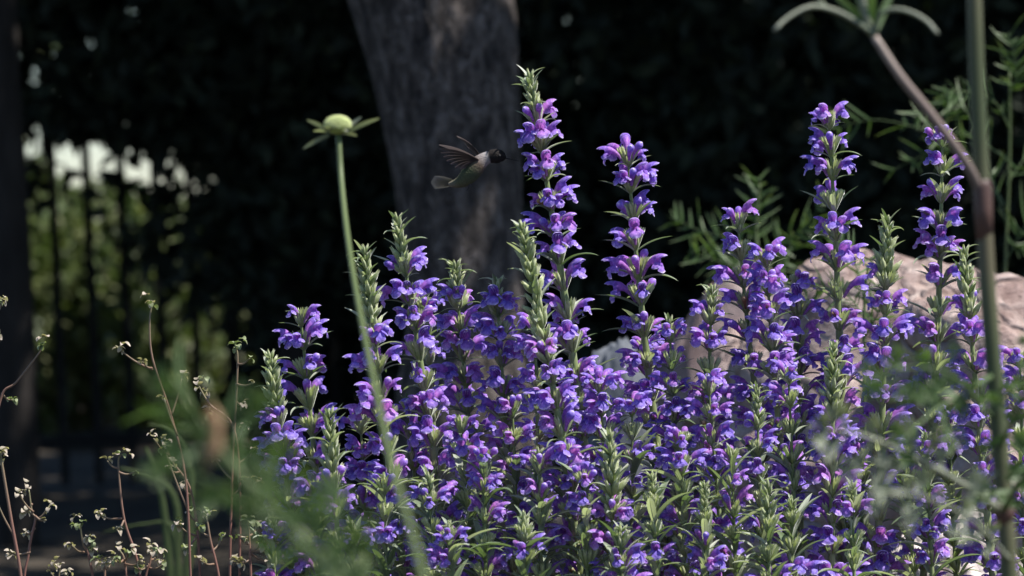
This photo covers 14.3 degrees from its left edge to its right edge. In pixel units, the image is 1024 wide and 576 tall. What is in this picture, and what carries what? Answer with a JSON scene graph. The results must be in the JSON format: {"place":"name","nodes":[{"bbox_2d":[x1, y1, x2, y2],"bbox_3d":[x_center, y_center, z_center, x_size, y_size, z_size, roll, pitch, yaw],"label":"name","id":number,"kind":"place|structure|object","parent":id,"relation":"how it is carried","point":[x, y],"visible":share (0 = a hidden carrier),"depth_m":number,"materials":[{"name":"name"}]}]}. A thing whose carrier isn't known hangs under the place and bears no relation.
{"place":"outdoors","nodes":[
{"label":"outdoors","id":0,"kind":"place"},
{"bbox_2d":[0,301,589,575],"bbox_3d":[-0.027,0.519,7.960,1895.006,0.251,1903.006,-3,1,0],"label":"ground","id":1,"kind":"structure","parent":0,"point":[84,495],"depth_m":11.05,"materials":[{"name":"soil"}]},
{"bbox_2d":[0,446,22,575],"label":"wispy herb","id":2,"kind":"object","parent":1,"relation":"on","point":[11,529],"visible":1,"depth_m":3.85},
{"bbox_2d":[0,0,40,546],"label":"slender tree","id":3,"kind":"object","parent":1,"relation":"on","point":[19,430],"visible":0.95,"depth_m":9.96,"materials":[{"name":"brown plant"}]},
{"bbox_2d":[0,334,49,404],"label":"wispy herb","id":4,"kind":"object","parent":1,"relation":"on","point":[15,400],"visible":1,"depth_m":3.95,"materials":[{"name":"green plant"}]},
{"bbox_2d":[4,478,56,575],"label":"wispy herb","id":5,"kind":"object","parent":1,"relation":"on","point":[27,508],"visible":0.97,"depth_m":3.90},
{"bbox_2d":[25,137,82,291],"bbox_3d":[-2.182,-0.050,16.010,1.276,1.290,1.278,-3,1,0],"label":"garden shrub","id":6,"kind":"object","parent":1,"relation":"on","point":[40,160],"visible":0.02,"depth_m":15.94,"materials":[{"name":"green plant"}]},
{"bbox_2d":[46,556,73,575],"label":"wispy herb","id":7,"kind":"object","parent":1,"relation":"on","point":[57,566],"visible":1,"depth_m":3.90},
{"bbox_2d":[19,9,135,180],"bbox_3d":[-3.484,-1.436,29.942,3.278,3.670,2.127,-3,1,0],"label":"loose tree","id":8,"kind":"object","parent":1,"relation":"on","point":[36,77],"visible":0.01,"depth_m":29.94,"materials":[{"name":"green plant"}]},
{"bbox_2d":[63,513,97,575],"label":"wispy herb","id":9,"kind":"object","parent":1,"relation":"on","point":[90,552],"visible":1,"depth_m":3.92,"materials":[{"name":"green plant"}]},
{"bbox_2d":[28,175,151,434],"bbox_3d":[-1.785,0.094,15.202,1.024,1.021,1.283,-3,1,0],"label":"garden shrub","id":10,"kind":"object","parent":1,"relation":"on","point":[73,265],"visible":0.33,"depth_m":14.87,"materials":[{"name":"green plant"}]},
{"bbox_2d":[44,169,150,422],"bbox_3d":[-1.653,0.049,16.404,0.953,1.099,1.271,-3,1,0],"label":"garden shrub","id":11,"kind":"object","parent":1,"relation":"on","point":[96,204],"depth_m":16.23,"materials":[{"name":"green plant"}]},
{"bbox_2d":[90,555,116,575],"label":"wispy herb","id":12,"kind":"object","parent":1,"relation":"on","point":[107,562],"visible":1,"depth_m":3.90,"materials":[{"name":"green plant"}]},
{"bbox_2d":[94,447,141,575],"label":"wispy herb","id":13,"kind":"object","parent":1,"relation":"on","point":[104,517],"visible":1,"depth_m":3.92,"materials":[{"name":"brown plant"}]},
{"bbox_2d":[109,541,144,575],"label":"wispy herb","id":14,"kind":"object","parent":1,"relation":"on","point":[127,551],"visible":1,"depth_m":3.89,"materials":[{"name":"green plant"}]},
{"bbox_2d":[134,537,167,575],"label":"wispy herb","id":15,"kind":"object","parent":1,"relation":"on","point":[160,550],"visible":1,"depth_m":3.90,"materials":[{"name":"green plant"}]},
{"bbox_2d":[112,292,191,575],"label":"wispy herb","id":16,"kind":"object","parent":1,"relation":"on","point":[144,364],"visible":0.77,"depth_m":3.90,"materials":[{"name":"brown plant"}]},
{"bbox_2d":[64,173,247,443],"bbox_3d":[-1.269,0.099,14.981,0.695,1.040,1.280,-3,1,0],"label":"garden shrub","id":17,"kind":"object","parent":1,"relation":"on","point":[110,322],"visible":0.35,"depth_m":14.63,"materials":[{"name":"green plant"}]},
{"bbox_2d":[147,429,200,575],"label":"wispy herb","id":18,"kind":"object","parent":1,"relation":"on","point":[178,523],"visible":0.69,"depth_m":3.95,"materials":[{"name":"brown plant"}]},
{"bbox_2d":[103,423,264,575],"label":"grass tuft","id":19,"kind":"object","parent":1,"relation":"on","point":[176,569],"visible":0.69,"depth_m":6.20,"materials":[{"name":"green plant"}]},
{"bbox_2d":[18,0,361,222],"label":"evergreen tree","id":20,"kind":"object","parent":1,"relation":"on","point":[55,122],"visible":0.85,"depth_m":10.73,"materials":[{"name":"green plant"}]},
{"bbox_2d":[194,507,232,575],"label":"wispy herb","id":21,"kind":"object","parent":1,"relation":"on","point":[202,528],"visible":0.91,"depth_m":3.86,"materials":[{"name":"brown plant"}]},
{"bbox_2d":[165,292,278,426],"bbox_3d":[-1.015,0.081,15.494,0.872,0.969,1.304,-3,1,0],"label":"garden shrub","id":22,"kind":"object","parent":1,"relation":"on","point":[242,357],"visible":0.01,"depth_m":15.11,"materials":[{"name":"green plant"}]},
{"bbox_2d":[45,0,399,503],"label":"evergreen tree","id":23,"kind":"object","parent":1,"relation":"on","point":[287,182],"visible":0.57,"depth_m":11.02,"materials":[{"name":"green plant"}]},
{"bbox_2d":[193,375,262,575],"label":"wispy herb","id":24,"kind":"object","parent":1,"relation":"on","point":[199,383],"visible":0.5,"depth_m":3.97,"materials":[{"name":"brown plant"}]},
{"bbox_2d":[202,336,254,575],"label":"wispy herb","id":25,"kind":"object","parent":1,"relation":"on","point":[239,346],"visible":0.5,"depth_m":3.97,"materials":[{"name":"brown plant"}]},
{"bbox_2d":[230,516,272,575],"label":"wispy herb","id":26,"kind":"object","parent":1,"relation":"on","point":[239,561],"visible":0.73,"depth_m":3.88,"materials":[{"name":"green plant"}]},
{"bbox_2d":[120,337,384,575],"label":"foreground plant","id":27,"kind":"object","parent":1,"relation":"on","point":[293,521],"visible":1,"depth_m":1.89,"materials":[{"name":"green plant"}]},
{"bbox_2d":[251,349,310,575],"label":"flower spike","id":28,"kind":"object","parent":1,"relation":"on","point":[275,416],"visible":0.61,"depth_m":3.92,"materials":[{"name":"purple plant"}]},
{"bbox_2d":[252,442,310,575],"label":"flower spike","id":29,"kind":"object","parent":1,"relation":"on","point":[300,455],"visible":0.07,"depth_m":4.05,"materials":[{"name":"purple plant"}]},
{"bbox_2d":[251,520,313,575],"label":"flower spike","id":30,"kind":"object","parent":1,"relation":"on","point":[269,535],"visible":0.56,"depth_m":3.90,"materials":[{"name":"green plant"}]},
{"bbox_2d":[273,304,346,571],"bbox_3d":[-0.183,0.288,3.982,0.079,0.548,0.087,-2,1,44],"label":"flower spike","id":31,"kind":"object","parent":1,"relation":"on","point":[306,366],"visible":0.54,"depth_m":3.97,"materials":[{"name":"purple plant"}]},
{"bbox_2d":[290,471,331,573],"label":"flower spike","id":32,"kind":"object","parent":1,"relation":"on","point":[304,562],"visible":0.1,"depth_m":3.89,"materials":[{"name":"purple plant"}]},
{"bbox_2d":[306,403,372,560],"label":"flower spike","id":33,"kind":"object","parent":1,"relation":"on","point":[330,449],"visible":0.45,"depth_m":3.85,"materials":[{"name":"green plant"}]},
{"bbox_2d":[183,110,523,462],"bbox_3d":[-0.477,-0.436,13.195,1.227,2.108,1.317,-3,1,0],"label":"evergreen tree","id":34,"kind":"object","parent":1,"relation":"on","point":[349,341],"visible":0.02,"depth_m":12.94,"materials":[{"name":"green plant"}]},
{"bbox_2d":[331,514,376,570],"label":"flower spike","id":35,"kind":"object","parent":1,"relation":"on","point":[342,545],"visible":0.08,"depth_m":3.80,"materials":[{"name":"green plant"}]},
{"bbox_2d":[303,115,426,575],"bbox_3d":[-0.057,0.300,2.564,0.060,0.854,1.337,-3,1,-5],"label":"scabious bud","id":36,"kind":"object","parent":1,"relation":"on","point":[337,125],"visible":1,"depth_m":2.87,"materials":[{"name":"green plant"}]},
{"bbox_2d":[334,408,402,575],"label":"flower spike","id":37,"kind":"object","parent":1,"relation":"on","point":[363,495],"visible":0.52,"depth_m":3.94,"materials":[{"name":"purple plant"}]},
{"bbox_2d":[342,240,429,575],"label":"flower spike","id":38,"kind":"object","parent":1,"relation":"on","point":[377,330],"visible":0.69,"depth_m":3.91,"materials":[{"name":"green plant"}]},
{"bbox_2d":[358,472,413,575],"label":"flower spike","id":39,"kind":"object","parent":1,"relation":"on","point":[386,531],"visible":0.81,"depth_m":3.85,"materials":[{"name":"green plant"}]},
{"bbox_2d":[389,391,436,575],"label":"flower spike","id":40,"kind":"object","parent":1,"relation":"on","point":[411,454],"visible":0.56,"depth_m":4.00,"materials":[{"name":"purple plant"}]},
{"bbox_2d":[387,465,453,575],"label":"flower spike","id":41,"kind":"object","parent":1,"relation":"on","point":[429,497],"visible":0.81,"depth_m":3.84,"materials":[{"name":"green plant"}]},
{"bbox_2d":[373,210,471,575],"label":"flower spike","id":42,"kind":"object","parent":1,"relation":"on","point":[419,346],"visible":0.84,"depth_m":3.97,"materials":[{"name":"purple plant"}]},
{"bbox_2d":[401,292,466,564],"bbox_3d":[-0.073,0.259,4.121,0.080,0.514,0.084,-3,1,0],"label":"flower spike","id":43,"kind":"object","parent":1,"relation":"on","point":[428,360],"visible":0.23,"depth_m":4.12,"materials":[{"name":"purple plant"}]},
{"bbox_2d":[39,9,830,485],"bbox_3d":[0.410,-0.428,12.000,5.860,1.900,0.060,-3,1,0],"label":"iron fence","id":44,"kind":"object","parent":1,"relation":"on","point":[131,437],"visible":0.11,"depth_m":11.99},
{"bbox_2d":[347,0,569,575],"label":"tree","id":45,"kind":"object","parent":1,"relation":"on","point":[444,72],"visible":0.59,"depth_m":6.90,"materials":[{"name":"grey plant"}]},
{"bbox_2d":[424,517,498,575],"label":"flower spike","id":46,"kind":"object","parent":1,"relation":"on","point":[449,559],"visible":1,"depth_m":3.77,"materials":[{"name":"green plant"}]},
{"bbox_2d":[435,414,496,575],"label":"flower spike","id":47,"kind":"object","parent":1,"relation":"on","point":[458,448],"visible":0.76,"depth_m":3.90,"materials":[{"name":"purple plant"}]},
{"bbox_2d":[428,258,507,575],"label":"flower spike","id":48,"kind":"object","parent":1,"relation":"on","point":[458,298],"visible":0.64,"depth_m":4.04,"materials":[{"name":"purple plant"}]},
{"bbox_2d":[460,445,512,575],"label":"flower spike","id":49,"kind":"object","parent":1,"relation":"on","point":[484,480],"visible":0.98,"depth_m":3.84,"materials":[{"name":"purple plant"}]},
{"bbox_2d":[464,274,553,575],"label":"flower spike","id":50,"kind":"object","parent":1,"relation":"on","point":[500,303],"visible":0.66,"depth_m":4.01,"materials":[{"name":"purple plant"}]},
{"bbox_2d":[469,505,559,575],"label":"flower spike","id":51,"kind":"object","parent":1,"relation":"on","point":[521,553],"visible":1,"depth_m":3.77,"materials":[{"name":"green plant"}]},
{"bbox_2d":[476,394,563,575],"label":"flower spike","id":52,"kind":"object","parent":1,"relation":"on","point":[513,437],"visible":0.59,"depth_m":3.92,"materials":[{"name":"purple plant"}]},
{"bbox_2d":[492,312,562,575],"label":"flower spike","id":53,"kind":"object","parent":1,"relation":"on","point":[530,374],"visible":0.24,"depth_m":3.95,"materials":[{"name":"purple plant"}]},
{"bbox_2d":[505,445,577,575],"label":"flower spike","id":54,"kind":"object","parent":1,"relation":"on","point":[535,462],"visible":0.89,"depth_m":3.84,"materials":[{"name":"purple plant"}]},
{"bbox_2d":[507,219,603,575],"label":"flower spike","id":55,"kind":"object","parent":1,"relation":"on","point":[540,343],"visible":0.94,"depth_m":3.85,"materials":[{"name":"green plant"}]},
{"bbox_2d":[317,0,796,473],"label":"evergreen tree","id":56,"kind":"object","parent":1,"relation":"on","point":[557,50],"visible":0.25,"depth_m":10.79,"materials":[{"name":"green plant"}]},
{"bbox_2d":[524,395,596,573],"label":"flower spike","id":57,"kind":"object","parent":1,"relation":"on","point":[566,523],"visible":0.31,"depth_m":3.90,"materials":[{"name":"purple plant"}]},
{"bbox_2d":[512,64,628,559],"bbox_3d":[0.068,0.143,3.999,0.106,0.729,0.082,-2,1,16],"label":"flower spike","id":58,"kind":"object","parent":1,"relation":"on","point":[538,132],"visible":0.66,"depth_m":3.99,"materials":[{"name":"purple plant"}]},
{"bbox_2d":[552,298,604,570],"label":"flower spike","id":59,"kind":"object","parent":1,"relation":"on","point":[556,318],"visible":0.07,"depth_m":4.08,"materials":[{"name":"purple plant"}]},
{"bbox_2d":[539,461,627,575],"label":"flower spike","id":60,"kind":"object","parent":1,"relation":"on","point":[586,554],"visible":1,"depth_m":3.81,"materials":[{"name":"purple plant"}]},
{"bbox_2d":[572,365,641,574],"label":"flower spike","id":61,"kind":"object","parent":1,"relation":"on","point":[601,404],"visible":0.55,"depth_m":3.90,"materials":[{"name":"purple plant"}]},
{"bbox_2d":[586,426,642,575],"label":"flower spike","id":62,"kind":"object","parent":1,"relation":"on","point":[611,508],"visible":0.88,"depth_m":3.81,"materials":[{"name":"green plant"}]},
{"bbox_2d":[580,337,661,575],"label":"boulder","id":63,"kind":"object","parent":1,"relation":"on","point":[606,353],"visible":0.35,"depth_m":5.37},
{"bbox_2d":[597,519,651,575],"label":"flower spike","id":64,"kind":"object","parent":1,"relation":"on","point":[624,564],"visible":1,"depth_m":3.78,"materials":[{"name":"green plant"}]},
{"bbox_2d":[610,390,666,569],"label":"flower spike","id":65,"kind":"object","parent":1,"relation":"on","point":[637,452],"visible":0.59,"depth_m":3.89,"materials":[{"name":"purple plant"}]},
{"bbox_2d":[597,133,690,575],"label":"flower spike","id":66,"kind":"object","parent":1,"relation":"on","point":[636,266],"visible":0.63,"depth_m":4.04,"materials":[{"name":"purple plant"}]},
{"bbox_2d":[630,467,689,575],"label":"flower spike","id":67,"kind":"object","parent":1,"relation":"on","point":[654,497],"visible":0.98,"depth_m":3.82,"materials":[{"name":"green plant"}]},
{"bbox_2d":[619,334,716,575],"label":"flower spike","id":68,"kind":"object","parent":1,"relation":"on","point":[636,341],"visible":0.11,"depth_m":4.12,"materials":[{"name":"purple plant"}]},
{"bbox_2d":[642,312,703,564],"bbox_3d":[0.172,0.260,3.998,0.086,0.474,0.085,-3,1,0],"label":"flower spike","id":69,"kind":"object","parent":1,"relation":"on","point":[675,411],"visible":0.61,"depth_m":4.00,"materials":[{"name":"purple plant"}]},
{"bbox_2d":[641,425,720,575],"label":"flower spike","id":70,"kind":"object","parent":1,"relation":"on","point":[679,462],"visible":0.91,"depth_m":3.85,"materials":[{"name":"purple plant"}]},
{"bbox_2d":[677,480,732,575],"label":"flower spike","id":71,"kind":"object","parent":1,"relation":"on","point":[708,559],"visible":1,"depth_m":3.82,"materials":[{"name":"green plant"}]},
{"bbox_2d":[674,327,742,574],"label":"boulder","id":72,"kind":"object","parent":1,"relation":"on","point":[726,357],"visible":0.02,"depth_m":5.34,"materials":[{"name":"beige stone"}]},
{"bbox_2d":[678,283,743,575],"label":"flower spike","id":73,"kind":"object","parent":1,"relation":"on","point":[709,310],"visible":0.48,"depth_m":3.99,"materials":[{"name":"purple plant"}]},
{"bbox_2d":[675,368,755,575],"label":"flower spike","id":74,"kind":"object","parent":1,"relation":"on","point":[714,439],"visible":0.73,"depth_m":3.92,"materials":[{"name":"purple plant"}]},
{"bbox_2d":[654,260,788,493],"bbox_3d":[0.360,0.443,6.460,0.359,0.977,0.422,-3,1,0],"label":"boulder","id":75,"kind":"object","parent":1,"relation":"on","point":[690,351],"visible":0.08,"depth_m":6.34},
{"bbox_2d":[697,443,763,575],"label":"flower spike","id":76,"kind":"object","parent":1,"relation":"on","point":[729,502],"visible":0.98,"depth_m":3.86,"materials":[{"name":"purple plant"}]},
{"bbox_2d":[657,166,846,286],"bbox_3d":[0.364,0.223,6.003,0.284,0.810,0.126,-2,1,6],"label":"feathery plant","id":77,"kind":"object","parent":1,"relation":"on","point":[757,226],"visible":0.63,"depth_m":6.00,"materials":[{"name":"green plant"}]},
{"bbox_2d":[706,198,800,572],"bbox_3d":[0.252,0.197,4.058,0.104,0.573,0.086,-3,1,-17],"label":"flower spike","id":78,"kind":"object","parent":1,"relation":"on","point":[738,248],"visible":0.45,"depth_m":4.05,"materials":[{"name":"purple plant"}]},
{"bbox_2d":[719,381,801,572],"bbox_3d":[0.239,0.299,3.883,0.087,0.424,0.079,-3,1,0],"label":"flower spike","id":79,"kind":"object","parent":1,"relation":"on","point":[757,466],"visible":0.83,"depth_m":3.88,"materials":[{"name":"purple plant"}]},
{"bbox_2d":[733,476,799,575],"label":"flower spike","id":80,"kind":"object","parent":1,"relation":"on","point":[769,520],"visible":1,"depth_m":3.82,"materials":[{"name":"green plant"}]},
{"bbox_2d":[741,237,821,575],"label":"flower spike","id":81,"kind":"object","parent":1,"relation":"on","point":[773,337],"visible":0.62,"depth_m":3.99,"materials":[{"name":"purple plant"}]},
{"bbox_2d":[748,359,823,575],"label":"flower spike","id":82,"kind":"object","parent":1,"relation":"on","point":[784,469],"visible":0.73,"depth_m":3.95,"materials":[{"name":"purple plant"}]},
{"bbox_2d":[757,493,824,575],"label":"flower spike","id":83,"kind":"object","parent":1,"relation":"on","point":[801,563],"visible":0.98,"depth_m":3.84,"materials":[{"name":"green plant"}]},
{"bbox_2d":[764,269,828,575],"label":"flower spike","id":84,"kind":"object","parent":1,"relation":"on","point":[800,307],"visible":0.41,"depth_m":4.05,"materials":[{"name":"purple plant"}]},
{"bbox_2d":[590,0,1023,350],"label":"evergreen tree","id":85,"kind":"object","parent":1,"relation":"on","point":[777,73],"visible":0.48,"depth_m":10.54,"materials":[{"name":"green plant"}]},
{"bbox_2d":[802,340,869,575],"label":"flower spike","id":86,"kind":"object","parent":1,"relation":"on","point":[828,508],"visible":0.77,"depth_m":3.93,"materials":[{"name":"purple plant"}]},
{"bbox_2d":[800,101,875,563],"bbox_3d":[0.327,0.149,4.050,0.084,0.667,0.089,-3,1,0],"label":"flower spike","id":87,"kind":"object","parent":1,"relation":"on","point":[834,229],"visible":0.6,"depth_m":4.04,"materials":[{"name":"purple plant"}]},
{"bbox_2d":[802,214,897,551],"bbox_3d":[0.404,0.198,4.828,0.081,0.577,0.169,-3,1,-38],"label":"flower spike","id":88,"kind":"object","parent":1,"relation":"on","point":[864,314],"visible":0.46,"depth_m":4.80,"materials":[{"name":"green plant"}]},
{"bbox_2d":[816,476,893,575],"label":"flower spike","id":89,"kind":"object","parent":1,"relation":"on","point":[854,503],"visible":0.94,"depth_m":3.86,"materials":[{"name":"green plant"}]},
{"bbox_2d":[698,246,1023,575],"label":"boulder","id":90,"kind":"object","parent":1,"relation":"on","point":[1010,289],"visible":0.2,"depth_m":5.04,"materials":[{"name":"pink stone"}]},
{"bbox_2d":[847,442,895,575],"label":"flower spike","id":91,"kind":"object","parent":1,"relation":"on","point":[863,476],"visible":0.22,"depth_m":4.05,"materials":[{"name":"purple plant"}]},
{"bbox_2d":[842,208,914,575],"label":"flower spike","id":92,"kind":"object","parent":1,"relation":"on","point":[884,330],"visible":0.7,"depth_m":4.00,"materials":[{"name":"purple plant"}]},
{"bbox_2d":[773,0,1023,575],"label":"tall stemmed plant","id":93,"kind":"object","parent":1,"relation":"on","point":[1004,504],"visible":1,"depth_m":2.69,"materials":[{"name":"green plant"}]},
{"bbox_2d":[890,535,928,575],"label":"boulder","id":94,"kind":"object","parent":1,"relation":"on","point":[917,539],"visible":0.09,"depth_m":4.46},
{"bbox_2d":[798,0,1023,277],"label":"evergreen tree","id":95,"kind":"object","parent":1,"relation":"on","point":[1016,161],"visible":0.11,"depth_m":10.75,"materials":[{"name":"green plant"}]},
{"bbox_2d":[883,444,942,575],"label":"flower spike","id":96,"kind":"object","parent":1,"relation":"on","point":[912,568],"visible":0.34,"depth_m":4.00,"materials":[{"name":"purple plant"}]},
{"bbox_2d":[820,15,1023,272],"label":"feathery plant","id":97,"kind":"object","parent":1,"relation":"on","point":[962,135],"visible":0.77,"depth_m":6.00,"materials":[{"name":"green plant"}]},
{"bbox_2d":[888,124,978,575],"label":"flower spike","id":98,"kind":"object","parent":1,"relation":"on","point":[940,245],"visible":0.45,"depth_m":4.09,"materials":[{"name":"purple plant"}]},
{"bbox_2d":[888,428,981,575],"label":"flower spike","id":99,"kind":"object","parent":1,"relation":"on","point":[929,553],"visible":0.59,"depth_m":3.94,"materials":[{"name":"purple plant"}]},
{"bbox_2d":[931,411,980,575],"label":"flower spike","id":100,"kind":"object","parent":1,"relation":"on","point":[955,565],"visible":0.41,"depth_m":4.08,"materials":[{"name":"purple plant"}]},
{"bbox_2d":[934,511,988,575],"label":"boulder","id":101,"kind":"object","parent":1,"relation":"on","point":[978,567],"visible":0.02,"depth_m":4.48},
{"bbox_2d":[900,282,1023,548],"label":"boulder","id":102,"kind":"object","parent":1,"relation":"on","point":[1011,324],"visible":0.28,"depth_m":4.88,"materials":[{"name":"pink stone"}]},
{"bbox_2d":[940,244,1019,575],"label":"flower spike","id":103,"kind":"object","parent":1,"relation":"on","point":[968,327],"visible":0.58,"depth_m":4.00,"materials":[{"name":"purple plant"}]},
{"bbox_2d":[955,378,1023,573],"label":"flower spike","id":104,"kind":"object","parent":1,"relation":"on","point":[984,569],"visible":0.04,"depth_m":4.05,"materials":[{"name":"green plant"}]},
{"bbox_2d":[1001,347,1023,575],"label":"flower spike","id":105,"kind":"object","parent":1,"relation":"on","point":[1015,354],"visible":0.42,"depth_m":4.10,"materials":[{"name":"purple plant"}]},
{"bbox_2d":[19,9,580,199],"label":"sky","id":106,"kind":"structure","parent":0,"point":[97,154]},
{"bbox_2d":[431,136,517,190],"bbox_3d":[-0.038,-0.123,4.011,0.086,0.055,0.045,-3,1,-10],"label":"hummingbird","id":107,"kind":"object","parent":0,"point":[472,167],"visible":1,"depth_m":3.99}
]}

